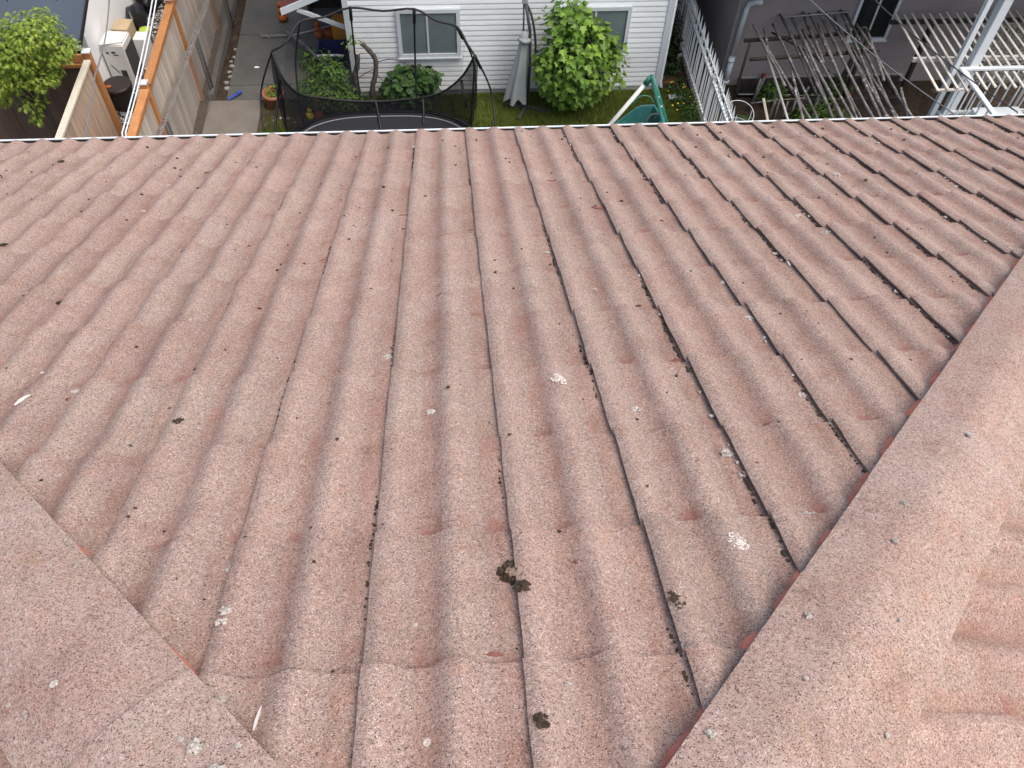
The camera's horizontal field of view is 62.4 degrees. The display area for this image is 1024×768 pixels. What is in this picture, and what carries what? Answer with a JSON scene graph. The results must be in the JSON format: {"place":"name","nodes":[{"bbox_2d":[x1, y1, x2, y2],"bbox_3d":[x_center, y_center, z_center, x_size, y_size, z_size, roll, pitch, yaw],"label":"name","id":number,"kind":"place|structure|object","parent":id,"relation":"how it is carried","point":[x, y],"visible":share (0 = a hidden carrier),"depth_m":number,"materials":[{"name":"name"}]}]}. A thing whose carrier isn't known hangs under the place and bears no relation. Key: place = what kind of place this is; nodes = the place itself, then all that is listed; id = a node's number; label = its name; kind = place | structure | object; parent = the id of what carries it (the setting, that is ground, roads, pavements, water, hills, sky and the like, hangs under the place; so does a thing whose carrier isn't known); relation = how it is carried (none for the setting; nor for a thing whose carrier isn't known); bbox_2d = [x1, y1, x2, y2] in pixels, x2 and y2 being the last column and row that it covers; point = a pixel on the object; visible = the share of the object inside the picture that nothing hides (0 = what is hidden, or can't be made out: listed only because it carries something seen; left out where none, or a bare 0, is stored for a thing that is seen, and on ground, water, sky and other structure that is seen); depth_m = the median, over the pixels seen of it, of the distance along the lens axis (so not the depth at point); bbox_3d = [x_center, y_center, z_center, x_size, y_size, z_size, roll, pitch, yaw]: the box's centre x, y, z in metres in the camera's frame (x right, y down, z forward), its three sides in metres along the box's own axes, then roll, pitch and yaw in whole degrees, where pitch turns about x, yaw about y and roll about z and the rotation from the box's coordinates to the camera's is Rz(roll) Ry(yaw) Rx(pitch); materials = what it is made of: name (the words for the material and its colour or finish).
{"place":"outdoors","nodes":[
{"label":"outdoors","id":0,"kind":"place"},
{"bbox_2d":[80,0,135,81],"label":"white garage","id":1,"kind":"structure","parent":0,"point":[96,22],"depth_m":14.94,"materials":[{"name":"paint"}]},
{"bbox_2d":[259,87,700,132],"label":"lawn","id":2,"kind":"structure","parent":0,"point":[509,109],"depth_m":15.31,"materials":[{"name":"green plant"}]},
{"bbox_2d":[259,101,283,128],"bbox_3d":[-4.010,-4.806,15.047,1.002,0.039,0.928,-2,55,-3],"label":"dirt patch","id":3,"kind":"object","parent":2,"relation":"on","point":[265,124],"visible":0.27,"depth_m":14.92,"materials":[{"name":"brown soil"}]},
{"bbox_2d":[262,83,354,118],"bbox_3d":[-3.664,-5.205,15.338,1.660,0.040,1.246,-2,55,-3],"label":"planting strip","id":4,"kind":"object","parent":2,"relation":"on","point":[272,113],"visible":0.16,"depth_m":15.03,"materials":[{"name":"plant"}]},
{"bbox_2d":[262,85,278,109],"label":"potted plant","id":5,"kind":"object","parent":4,"relation":"on","point":[269,95],"visible":0.71,"depth_m":14.94,"materials":[{"name":"ceramic"}]},
{"bbox_2d":[293,49,364,99],"bbox_3d":[-3.163,-5.179,14.664,1.290,1.134,0.991,31,60,19],"label":"leafy bush","id":6,"kind":"object","parent":4,"relation":"on","point":[320,76],"visible":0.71,"depth_m":14.54,"materials":[{"name":"green plant"}]},
{"bbox_2d":[363,91,390,99],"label":"plant","id":7,"kind":"object","parent":2,"relation":"on","point":[375,96],"visible":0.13,"depth_m":15.03,"materials":[{"name":"green plant"}]},
{"bbox_2d":[340,35,414,99],"bbox_3d":[-2.278,-5.423,14.659,1.231,1.454,0.257,-2,55,-3],"label":"pruned tree","id":8,"kind":"object","parent":2,"relation":"on","point":[374,69],"visible":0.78,"depth_m":14.53,"materials":[{"name":"brown plant"}]},
{"bbox_2d":[260,6,495,132],"bbox_3d":[-2.045,-3.830,12.820,3.680,2.618,3.211,-2,55,-3],"label":"trampoline","id":9,"kind":"object","parent":2,"relation":"on","point":[454,105],"visible":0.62,"depth_m":13.47,"materials":[{"name":"black plastic"}]},
{"bbox_2d":[378,63,443,99],"bbox_3d":[-1.769,-5.199,14.898,1.174,0.890,0.739,-2,55,-3],"label":"fig bush","id":10,"kind":"object","parent":2,"relation":"on","point":[403,86],"visible":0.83,"depth_m":14.68,"materials":[{"name":"green plant"}]},
{"bbox_2d":[503,0,549,119],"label":"closed parasol","id":11,"kind":"object","parent":2,"relation":"on","point":[518,86],"visible":0.94,"depth_m":14.66,"materials":[{"name":"grey fabric"}]},
{"bbox_2d":[530,0,629,110],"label":"maple bush","id":12,"kind":"object","parent":2,"relation":"on","point":[570,74],"visible":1,"depth_m":14.11,"materials":[{"name":"green plant"}]},
{"bbox_2d":[615,95,660,123],"bbox_3d":[2.211,-4.385,14.597,0.820,0.522,1.384,29,59,17],"label":"teal tub","id":13,"kind":"object","parent":2,"relation":"on","point":[644,114],"visible":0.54,"depth_m":14.88,"materials":[{"name":"plastic"}]},
{"bbox_2d":[608,74,667,123],"bbox_3d":[2.261,-3.764,13.756,1.340,1.257,2.449,-2,55,-3],"label":"play frame","id":14,"kind":"object","parent":2,"relation":"on","point":[649,79],"visible":0.62,"depth_m":14.12,"materials":[{"name":"teal plastic"}]},
{"bbox_2d":[668,94,682,99],"bbox_3d":[3.009,-5.287,15.574,0.260,0.050,0.120,-2,55,-3],"label":"grey slab","id":15,"kind":"object","parent":2,"relation":"on","point":[670,95],"depth_m":15.55,"materials":[{"name":"concrete"}]},
{"bbox_2d":[663,74,699,121],"bbox_3d":[3.121,-5.289,15.531,0.586,0.216,1.416,-7,55,-7],"label":"flower clump","id":16,"kind":"object","parent":2,"relation":"on","point":[687,107],"visible":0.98,"depth_m":15.41,"materials":[{"name":"green plant"}]},
{"bbox_2d":[118,0,1023,134],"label":"ground","id":17,"kind":"structure","parent":0,"point":[1009,95],"depth_m":15.95,"materials":[{"name":"grey concrete"}]},
{"bbox_2d":[0,0,88,114],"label":"shed","id":18,"kind":"structure","parent":17,"relation":"on","point":[72,14],"depth_m":13.33,"materials":[{"name":"grey plastic"}]},
{"bbox_2d":[0,45,124,139],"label":"corner fence","id":19,"kind":"object","parent":17,"relation":"on","point":[18,125],"visible":0.39,"depth_m":13.52,"materials":[{"name":"orange wood"}]},
{"bbox_2d":[116,0,165,133],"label":"gravel","id":20,"kind":"structure","parent":17,"relation":"on","point":[156,15],"depth_m":16.39,"materials":[{"name":"grey gravel"}]},
{"bbox_2d":[0,4,81,130],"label":"lace leaf tree","id":21,"kind":"object","parent":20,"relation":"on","point":[14,56],"visible":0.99,"depth_m":11.95,"materials":[{"name":"green plant"}]},
{"bbox_2d":[55,60,121,137],"bbox_3d":[-6.312,-2.758,12.399,0.100,1.862,4.048,-2,55,-3],"label":"return fence","id":22,"kind":"object","parent":20,"relation":"on","point":[73,122],"visible":0.22,"depth_m":12.71,"materials":[{"name":"brown wood"}]},
{"bbox_2d":[104,76,135,112],"bbox_3d":[-6.889,-5.093,14.889,0.496,0.474,0.496,-2,55,-3],"label":"compost bucket","id":23,"kind":"object","parent":20,"relation":"on","point":[119,89],"visible":0.8,"depth_m":14.74,"materials":[{"name":"brown plastic"}]},
{"bbox_2d":[99,31,143,84],"bbox_3d":[-7.016,-5.862,15.201,0.454,0.848,0.466,-2,55,-3],"label":"appliance carton","id":24,"kind":"object","parent":20,"relation":"on","point":[121,55],"visible":0.86,"depth_m":15.01,"materials":[{"name":"white cardboard"}]},
{"bbox_2d":[111,19,135,38],"bbox_3d":[-7.085,-6.317,15.600,0.300,0.720,0.340,2,55,0],"label":"brown carton","id":25,"kind":"object","parent":24,"relation":"on","point":[124,25],"visible":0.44,"depth_m":15.31,"materials":[{"name":"brown cardboard"}]},
{"bbox_2d":[125,2,147,31],"bbox_3d":[-7.237,-7.031,16.282,0.411,0.644,0.820,-2,55,-3],"label":"rubbish bag","id":26,"kind":"object","parent":20,"relation":"on","point":[135,12],"visible":0.62,"depth_m":16.12,"materials":[{"name":"black plastic"}]},
{"bbox_2d":[133,31,152,65],"bbox_3d":[-6.780,-6.186,15.614,0.220,0.560,0.260,2,55,0],"label":"pale carton","id":27,"kind":"object","parent":20,"relation":"on","point":[138,39],"visible":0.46,"depth_m":15.44,"materials":[{"name":"white cardboard"}]},
{"bbox_2d":[139,26,153,43],"bbox_3d":[-6.946,-6.615,16.063,0.210,0.315,0.210,-2,55,-3],"label":"jar","id":28,"kind":"object","parent":20,"relation":"on","point":[142,28],"visible":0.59,"depth_m":15.95,"materials":[{"name":"plastic"}]},
{"bbox_2d":[136,0,162,16],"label":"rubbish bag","id":29,"kind":"object","parent":20,"relation":"on","point":[146,4],"visible":0.64,"depth_m":16.57,"materials":[{"name":"black plastic"}]},
{"bbox_2d":[127,0,222,135],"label":"cedar fence","id":30,"kind":"object","parent":17,"relation":"on","point":[178,22],"visible":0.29,"depth_m":13.74,"materials":[{"name":"brown wood"}]},
{"bbox_2d":[156,0,237,135],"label":"chain link fence","id":31,"kind":"object","parent":17,"relation":"on","point":[179,78],"visible":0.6,"depth_m":14.47,"materials":[{"name":"metal"}]},
{"bbox_2d":[208,0,236,100],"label":"concrete curb","id":32,"kind":"structure","parent":17,"relation":"on","point":[213,93],"depth_m":15.74,"materials":[{"name":"grey concrete"}]},
{"bbox_2d":[216,0,245,100],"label":"flower bed","id":33,"kind":"object","parent":17,"relation":"on","point":[222,93],"visible":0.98,"depth_m":16.15,"materials":[{"name":"soil"}]},
{"bbox_2d":[202,100,262,133],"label":"patio slab","id":34,"kind":"structure","parent":17,"relation":"on","point":[233,116],"depth_m":14.91,"materials":[{"name":"concrete"}]},
{"bbox_2d":[227,90,241,99],"bbox_3d":[-4.989,-5.199,15.206,0.064,0.069,0.307,38,62,23],"label":"toy shovel","id":35,"kind":"object","parent":34,"relation":"on","point":[235,94],"visible":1,"depth_m":15.21,"materials":[{"name":"blue plastic"}]},
{"bbox_2d":[226,83,353,101],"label":"path slab","id":36,"kind":"structure","parent":17,"relation":"on","point":[250,92],"depth_m":15.38,"materials":[{"name":"concrete"}]},
{"bbox_2d":[230,34,352,85],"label":"path slab","id":37,"kind":"structure","parent":17,"relation":"on","point":[252,51],"depth_m":15.94,"materials":[{"name":"concrete"}]},
{"bbox_2d":[260,25,330,37],"bbox_3d":[-4.138,-6.791,16.241,1.414,0.270,0.056,-1,55,-3],"label":"pole","id":38,"kind":"object","parent":37,"relation":"on","point":[270,35],"visible":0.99,"depth_m":16.28,"materials":[{"name":"metal"}]},
{"bbox_2d":[282,29,331,70],"bbox_3d":[-3.825,-6.246,15.742,0.142,0.227,1.796,-34,62,-23],"label":"branch pole","id":39,"kind":"object","parent":37,"relation":"on","point":[301,42],"visible":0.7,"depth_m":15.73,"materials":[{"name":"grey wood"}]},
{"bbox_2d":[314,21,323,38],"bbox_3d":[-3.725,-6.805,16.238,0.168,0.342,0.168,-21,58,-16],"label":"globe stack","id":40,"kind":"object","parent":37,"relation":"on","point":[318,34],"visible":1,"depth_m":16.22,"materials":[{"name":"orange ceramic"}]},
{"bbox_2d":[324,26,332,38],"bbox_3d":[-3.512,-6.806,16.350,0.250,0.170,0.250,-2,55,-3],"label":"orange bowl","id":41,"kind":"object","parent":37,"relation":"on","point":[328,32],"visible":0.69,"depth_m":16.32,"materials":[{"name":"ceramic"}]},
{"bbox_2d":[317,39,345,69],"bbox_3d":[-3.331,-6.085,15.697,0.500,0.411,0.531,-2,55,-3],"label":"blue bin","id":42,"kind":"object","parent":37,"relation":"on","point":[335,47],"visible":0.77,"depth_m":15.72,"materials":[{"name":"blue plastic"}]},
{"bbox_2d":[331,14,348,51],"bbox_3d":[-3.203,-6.651,15.998,0.340,0.580,0.360,-2,55,-3],"label":"amber crate","id":43,"kind":"object","parent":37,"relation":"on","point":[338,33],"visible":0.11,"depth_m":15.80,"materials":[{"name":"orange plastic"}]},
{"bbox_2d":[240,0,342,34],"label":"path slab","id":44,"kind":"structure","parent":17,"relation":"on","point":[260,17],"depth_m":16.70,"materials":[{"name":"concrete"}]},
{"bbox_2d":[276,1,287,21],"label":"globe stack","id":45,"kind":"object","parent":44,"relation":"on","point":[283,18],"visible":0.63,"depth_m":16.53,"materials":[{"name":"orange ceramic"}]},
{"bbox_2d":[280,0,344,29],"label":"porch roof","id":46,"kind":"structure","parent":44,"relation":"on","point":[287,6],"depth_m":14.37,"materials":[{"name":"white metal"}]},
{"bbox_2d":[297,45,325,69],"bbox_3d":[-3.717,-6.057,15.739,0.601,0.422,0.555,-2,55,-3],"label":"seedling","id":47,"kind":"object","parent":17,"relation":"on","point":[311,56],"visible":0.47,"depth_m":15.66,"materials":[{"name":"green plant"}]},
{"bbox_2d":[341,0,677,95],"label":"white house","id":48,"kind":"structure","parent":17,"relation":"on","point":[491,30],"depth_m":14.60,"materials":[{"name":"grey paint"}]},
{"bbox_2d":[395,8,461,59],"bbox_3d":[-1.421,-5.989,14.473,1.115,0.912,0.080,-2,55,-3],"label":"window","id":49,"kind":"structure","parent":48,"relation":"in","point":[434,40],"depth_m":14.49,"materials":[{"name":"white glass"}]},
{"bbox_2d":[559,5,632,56],"bbox_3d":[1.424,-6.107,14.651,1.260,0.912,0.080,-2,55,-3],"label":"window","id":50,"kind":"structure","parent":48,"relation":"in","point":[619,16],"depth_m":14.47,"materials":[{"name":"white glass"}]},
{"bbox_2d":[0,114,1023,767],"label":"tiled house","id":51,"kind":"structure","parent":17,"relation":"on","point":[688,444],"depth_m":2.25,"materials":[{"name":"tile"}]},
{"bbox_2d":[85,0,109,136],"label":"grey cable","id":52,"kind":"object","parent":51,"relation":"attached to","point":[97,69],"visible":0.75,"depth_m":6.20,"materials":[{"name":"grey plastic"}]},
{"bbox_2d":[121,0,152,135],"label":"service cable","id":53,"kind":"object","parent":51,"relation":"attached to","point":[138,69],"visible":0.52,"depth_m":6.23,"materials":[{"name":"grey plastic"}]},
{"bbox_2d":[125,0,156,135],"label":"service cable","id":54,"kind":"object","parent":51,"relation":"attached to","point":[141,69],"visible":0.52,"depth_m":6.25,"materials":[{"name":"grey plastic"}]},
{"bbox_2d":[810,0,953,114],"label":"dark cable","id":55,"kind":"object","parent":51,"relation":"attached to","point":[881,60],"visible":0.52,"depth_m":6.62,"materials":[{"name":"black rubber"}]},
{"bbox_2d":[875,0,1017,113],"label":"dark cable","id":56,"kind":"object","parent":51,"relation":"attached to","point":[944,59],"visible":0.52,"depth_m":6.63,"materials":[{"name":"black rubber"}]},
{"bbox_2d":[663,33,691,88],"bbox_3d":[2.740,-9.857,18.836,0.670,0.058,10.640,-2,55,-3],"label":"side strip","id":57,"kind":"object","parent":17,"relation":"on","point":[680,74],"visible":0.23,"depth_m":16.02,"materials":[{"name":"soil"}]},
{"bbox_2d":[662,76,677,84],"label":"old slab","id":58,"kind":"structure","parent":57,"relation":"on","point":[670,79],"depth_m":15.81,"materials":[{"name":"brick"}]},
{"bbox_2d":[664,1,685,74],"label":"side shrub","id":59,"kind":"object","parent":57,"relation":"on","point":[677,39],"visible":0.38,"depth_m":15.86,"materials":[{"name":"green plant"}]},
{"bbox_2d":[672,0,737,121],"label":"iron fence","id":60,"kind":"object","parent":57,"relation":"on","point":[688,14],"visible":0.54,"depth_m":14.86,"materials":[{"name":"metal"}]},
{"bbox_2d":[890,10,1023,106],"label":"slat pergola","id":61,"kind":"object","parent":17,"relation":"on","point":[931,22],"visible":0.78,"depth_m":14.20,"materials":[{"name":"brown wood"}]},
{"bbox_2d":[699,80,970,121],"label":"garden soil","id":62,"kind":"structure","parent":0,"point":[919,103],"depth_m":15.62,"materials":[{"name":"brown soil"}]},
{"bbox_2d":[724,100,753,120],"bbox_3d":[3.782,-4.327,14.404,0.532,0.886,0.451,-2,55,-3],"label":"plant hoop","id":63,"kind":"object","parent":62,"relation":"on","point":[748,104],"visible":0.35,"depth_m":14.17,"materials":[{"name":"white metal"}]},
{"bbox_2d":[734,114,754,120],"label":"bean plant","id":64,"kind":"object","parent":62,"relation":"on","point":[744,117],"visible":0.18,"depth_m":14.92,"materials":[{"name":"green plant"}]},
{"bbox_2d":[735,85,757,96],"bbox_3d":[4.344,-5.403,15.623,0.401,0.106,0.282,-2,55,-3],"label":"plant tray","id":65,"kind":"object","parent":62,"relation":"on","point":[746,91],"visible":0.8,"depth_m":15.69,"materials":[{"name":"black plastic"}]},
{"bbox_2d":[747,76,766,111],"bbox_3d":[4.370,-5.180,15.108,0.173,0.757,0.043,5,55,2],"label":"garden stake","id":66,"kind":"object","parent":62,"relation":"on","point":[757,91],"visible":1,"depth_m":15.06,"materials":[{"name":"grey wood"}]},
{"bbox_2d":[752,78,761,98],"bbox_3d":[4.452,-5.342,15.378,0.071,0.502,0.042,36,61,21],"label":"garden stake","id":67,"kind":"object","parent":62,"relation":"on","point":[760,80],"visible":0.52,"depth_m":15.26,"materials":[{"name":"grey wood"}]},
{"bbox_2d":[762,98,768,119],"bbox_3d":[4.504,-4.747,14.940,0.050,0.444,0.438,-19,57,-14],"label":"leaning plank","id":68,"kind":"object","parent":62,"relation":"on","point":[765,109],"visible":0.64,"depth_m":14.91,"materials":[{"name":"beige wood"}]},
{"bbox_2d":[756,80,787,105],"bbox_3d":[4.714,-5.265,15.341,0.555,0.489,0.476,-2,55,-3],"label":"bean plant","id":69,"kind":"object","parent":62,"relation":"on","point":[770,91],"visible":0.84,"depth_m":15.25,"materials":[{"name":"green plant"}]},
{"bbox_2d":[768,98,776,118],"bbox_3d":[4.598,-4.831,14.990,0.071,0.552,0.042,36,61,21],"label":"garden stake","id":70,"kind":"object","parent":62,"relation":"on","point":[772,108],"visible":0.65,"depth_m":14.91,"materials":[{"name":"grey wood"}]},
{"bbox_2d":[772,99,780,119],"bbox_3d":[4.704,-4.862,15.045,0.043,0.502,0.063,-2,55,-3],"label":"garden stake","id":71,"kind":"object","parent":62,"relation":"on","point":[776,109],"visible":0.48,"depth_m":14.99,"materials":[{"name":"grey wood"}]},
{"bbox_2d":[764,86,789,97],"bbox_3d":[4.896,-5.386,15.627,0.421,0.106,0.282,-2,55,-3],"label":"plant tray","id":72,"kind":"object","parent":62,"relation":"on","point":[787,93],"visible":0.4,"depth_m":15.68,"materials":[{"name":"black plastic"}]},
{"bbox_2d":[780,101,788,119],"bbox_3d":[4.857,-4.853,15.074,0.043,0.452,0.065,-25,59,-18],"label":"garden stake","id":73,"kind":"object","parent":62,"relation":"on","point":[783,113],"visible":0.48,"depth_m":15.06,"materials":[{"name":"grey wood"}]},
{"bbox_2d":[788,99,795,117],"bbox_3d":[5.009,-4.902,15.113,0.071,0.453,0.042,36,61,21],"label":"garden stake","id":74,"kind":"object","parent":62,"relation":"on","point":[793,106],"visible":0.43,"depth_m":15.06,"materials":[{"name":"grey wood"}]},
{"bbox_2d":[751,97,805,103],"bbox_3d":[4.703,-5.016,14.922,1.003,0.063,0.053,-5,55,-5],"label":"tie bar","id":75,"kind":"object","parent":74,"relation":"attached to","point":[777,100],"visible":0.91,"depth_m":14.93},
{"bbox_2d":[793,86,809,114],"bbox_3d":[5.184,-5.074,15.149,0.134,0.606,0.043,8,55,4],"label":"garden stake","id":76,"kind":"object","parent":62,"relation":"on","point":[801,100],"visible":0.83,"depth_m":15.06,"materials":[{"name":"grey wood"}]},
{"bbox_2d":[788,103,834,119],"bbox_3d":[5.350,-4.755,15.113,0.891,0.400,0.694,-2,55,-3],"label":"bean plant","id":77,"kind":"object","parent":62,"relation":"on","point":[825,110],"visible":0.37,"depth_m":15.04,"materials":[{"name":"green plant"}]},
{"bbox_2d":[797,86,826,98],"bbox_3d":[5.546,-5.390,15.649,0.551,0.106,0.282,-2,55,-3],"label":"plant tray","id":78,"kind":"object","parent":62,"relation":"on","point":[801,91],"visible":0.38,"depth_m":15.72,"materials":[{"name":"black plastic"}]},
{"bbox_2d":[739,75,899,87],"bbox_3d":[5.751,-5.646,15.816,3.050,0.200,0.040,-2,55,-3],"label":"bed board","id":79,"kind":"object","parent":62,"relation":"on","point":[805,81],"visible":0.29,"depth_m":15.78,"materials":[{"name":"brown wood"}]},
{"bbox_2d":[730,9,912,119],"bbox_3d":[5.104,-4.816,14.420,2.286,1.486,3.232,-2,55,-3],"label":"pole trellis","id":80,"kind":"object","parent":62,"relation":"on","point":[864,39],"visible":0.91,"depth_m":13.99,"materials":[{"name":"grey wood"}]},
{"bbox_2d":[808,72,854,109],"bbox_3d":[5.863,-5.374,15.451,0.967,0.509,0.514,-29,60,-20],"label":"bean plant","id":81,"kind":"object","parent":62,"relation":"on","point":[830,85],"visible":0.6,"depth_m":15.41,"materials":[{"name":"green plant"}]},
{"bbox_2d":[812,107,853,118],"bbox_3d":[5.786,-4.717,15.106,0.806,0.338,0.660,-2,55,-3],"label":"bean plant","id":82,"kind":"object","parent":62,"relation":"on","point":[844,114],"visible":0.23,"depth_m":15.13,"materials":[{"name":"green plant"}]},
{"bbox_2d":[786,97,899,107],"bbox_3d":[6.090,-5.175,15.516,2.150,0.160,0.040,-2,55,-3],"label":"bed board","id":83,"kind":"object","parent":62,"relation":"on","point":[892,100],"visible":0.36,"depth_m":15.50,"materials":[{"name":"brown wood"}]},
{"bbox_2d":[927,0,1023,115],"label":"white landing","id":84,"kind":"object","parent":62,"relation":"on","point":[989,31],"visible":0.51,"depth_m":13.52,"materials":[{"name":"wood"}]},
{"bbox_2d":[970,107,1022,114],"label":"storage tub","id":85,"kind":"object","parent":84,"relation":"on","point":[998,110],"visible":0.23,"depth_m":13.99,"materials":[{"name":"white plastic"}]},
{"bbox_2d":[692,0,1023,84],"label":"stucco house","id":86,"kind":"structure","parent":0,"point":[728,25],"depth_m":15.27,"materials":[{"name":"grey paint"}]},
{"bbox_2d":[846,0,901,42],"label":"window","id":87,"kind":"structure","parent":86,"relation":"in","point":[868,13],"depth_m":14.93,"materials":[{"name":"glass"}]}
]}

